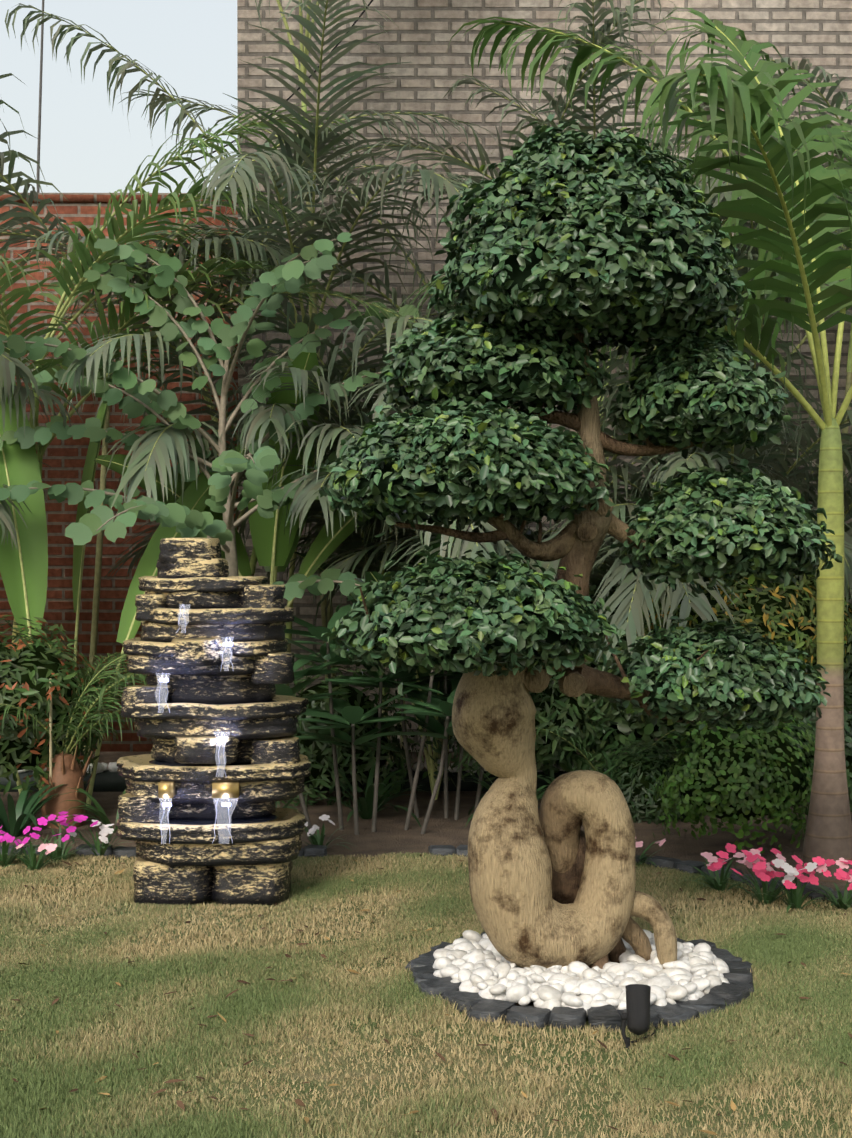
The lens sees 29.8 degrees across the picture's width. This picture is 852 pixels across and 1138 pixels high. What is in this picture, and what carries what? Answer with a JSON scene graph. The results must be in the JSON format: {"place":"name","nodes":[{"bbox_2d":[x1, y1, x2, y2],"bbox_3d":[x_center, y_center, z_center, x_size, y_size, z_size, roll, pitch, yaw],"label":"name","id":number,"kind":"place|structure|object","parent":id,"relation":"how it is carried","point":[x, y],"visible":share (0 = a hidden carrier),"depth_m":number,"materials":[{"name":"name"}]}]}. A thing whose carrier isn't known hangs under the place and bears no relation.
{"place":"outdoors","nodes":[
{"label":"outdoors","id":0,"kind":"place"},
{"bbox_2d":[0,0,237,192],"label":"sky","id":1,"kind":"structure","parent":0,"point":[86,146],"materials":[{"name":"white"}]},
{"bbox_2d":[149,700,277,824],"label":"water pool","id":2,"kind":"structure","parent":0,"point":[211,822],"depth_m":6.34,"materials":[{"name":"liquid"}]},
{"bbox_2d":[0,852,851,1137],"bbox_3d":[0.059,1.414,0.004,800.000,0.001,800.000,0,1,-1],"label":"lawn ground","id":3,"kind":"structure","parent":0,"point":[785,1125],"depth_m":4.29,"materials":[{"name":"plant"}]},
{"bbox_2d":[0,193,237,751],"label":"red brick wall","id":4,"kind":"structure","parent":3,"relation":"on","point":[65,459],"depth_m":10.95,"materials":[{"name":"red brick"}]},
{"bbox_2d":[116,537,310,905],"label":"fountain rock tiers","id":5,"kind":"object","parent":3,"relation":"on","point":[252,864],"visible":0.9,"depth_m":6.28,"materials":[{"name":"black stone"}]},
{"bbox_2d":[158,604,232,843],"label":"fountain water streams","id":6,"kind":"object","parent":5,"relation":"attached to","point":[220,740],"visible":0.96,"depth_m":6.16,"materials":[{"name":"white"}]},
{"bbox_2d":[159,642,232,806],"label":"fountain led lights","id":7,"kind":"object","parent":5,"relation":"attached to","point":[163,680],"visible":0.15,"depth_m":6.21},
{"bbox_2d":[155,604,236,843],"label":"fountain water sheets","id":8,"kind":"object","parent":5,"relation":"hanging from","point":[216,740],"visible":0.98,"depth_m":6.16,"materials":[{"name":"white"}]},
{"bbox_2d":[158,781,239,797],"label":"lights","id":9,"kind":"object","parent":5,"relation":"attached to","point":[166,789],"visible":0.86,"depth_m":6.17},
{"bbox_2d":[0,854,851,1134],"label":"grass","id":10,"kind":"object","parent":3,"relation":"on","point":[179,1103],"visible":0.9,"depth_m":4.46,"materials":[{"name":"plant"}]},
{"bbox_2d":[0,751,851,891],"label":"soil bed","id":11,"kind":"object","parent":3,"relation":"on","point":[390,835],"depth_m":7.88,"materials":[{"name":"brown soil"}]},
{"bbox_2d":[0,232,454,600],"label":"bauhinia tree","id":12,"kind":"object","parent":11,"relation":"on","point":[187,522],"depth_m":8.40,"materials":[{"name":"green plant"}]},
{"bbox_2d":[0,769,609,791],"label":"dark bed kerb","id":13,"kind":"structure","parent":11,"relation":"on","point":[107,781],"depth_m":9.20,"materials":[{"name":"paint"}]},
{"bbox_2d":[18,758,684,774],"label":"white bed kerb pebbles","id":14,"kind":"object","parent":13,"relation":"on","point":[110,767],"visible":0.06,"depth_m":9.22,"materials":[{"name":"white stone"}]},
{"bbox_2d":[0,0,851,765],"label":"palm","id":15,"kind":"object","parent":11,"relation":"on","point":[244,254],"depth_m":9.01,"materials":[{"name":"green plant"}]},
{"bbox_2d":[0,352,851,852],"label":"plants","id":16,"kind":"object","parent":11,"relation":"on","point":[24,470],"depth_m":8.21,"materials":[{"name":"green plant"}]},
{"bbox_2d":[0,572,851,822],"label":"shrubs","id":17,"kind":"object","parent":11,"relation":"on","point":[710,736],"visible":0.21,"depth_m":8.06,"materials":[{"name":"green plant"}]},
{"bbox_2d":[0,823,851,911],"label":"flower foliage","id":18,"kind":"object","parent":11,"relation":"on","point":[794,899],"visible":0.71,"depth_m":6.60,"materials":[{"name":"green plant"}]},
{"bbox_2d":[0,811,851,889],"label":"flowers","id":19,"kind":"object","parent":18,"relation":"on","point":[753,858],"visible":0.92,"depth_m":6.37,"materials":[{"name":"pink plant"}]},
{"bbox_2d":[0,844,851,903],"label":"border stones","id":20,"kind":"object","parent":11,"relation":"on","point":[309,850],"visible":0.27,"depth_m":7.07,"materials":[{"name":"grey stone"}]},
{"bbox_2d":[392,7,851,881],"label":"palm","id":21,"kind":"object","parent":11,"relation":"on","point":[735,96],"depth_m":6.73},
{"bbox_2d":[500,23,851,429],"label":"palm frond stems","id":22,"kind":"object","parent":21,"relation":"attached to","point":[828,391],"visible":0.46,"depth_m":6.76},
{"bbox_2d":[237,0,851,751],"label":"building wall","id":23,"kind":"structure","parent":3,"relation":"on","point":[815,32],"depth_m":10.89,"materials":[{"name":"beige brick"}]},
{"bbox_2d":[37,0,372,192],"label":"cable","id":24,"kind":"object","parent":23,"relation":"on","point":[40,105],"visible":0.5,"depth_m":15.86,"materials":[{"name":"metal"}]},
{"bbox_2d":[405,931,753,1031],"bbox_3d":[0.506,1.314,5.228,1.151,0.066,1.149,0,1,-1],"label":"stone edging ring","id":25,"kind":"object","parent":3,"relation":"on","point":[737,989],"visible":0.5,"depth_m":4.82,"materials":[{"name":"grey stone"}]},
{"bbox_2d":[620,984,659,1049],"bbox_3d":[0.640,1.300,4.613,0.082,0.258,0.296,0,1,26],"label":"garden spotlight","id":26,"kind":"object","parent":3,"relation":"on","point":[636,1015],"visible":0.96,"depth_m":4.50,"materials":[{"name":"black metal"}]},
{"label":"tree bed soil","id":27,"kind":"structure","parent":0,"visible":0},
{"bbox_2d":[319,113,841,968],"bbox_3d":[0.488,-0.050,5.253,1.804,2.850,1.065,0,1,-25],"label":"bonsai tree","id":28,"kind":"object","parent":27,"relation":"on","point":[481,323],"depth_m":5.04,"materials":[{"name":"green plant"}]},
{"bbox_2d":[433,930,729,1016],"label":"white pebbles","id":29,"kind":"object","parent":27,"relation":"on","point":[477,962],"visible":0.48,"depth_m":4.99,"materials":[{"name":"white stone"}]}
]}

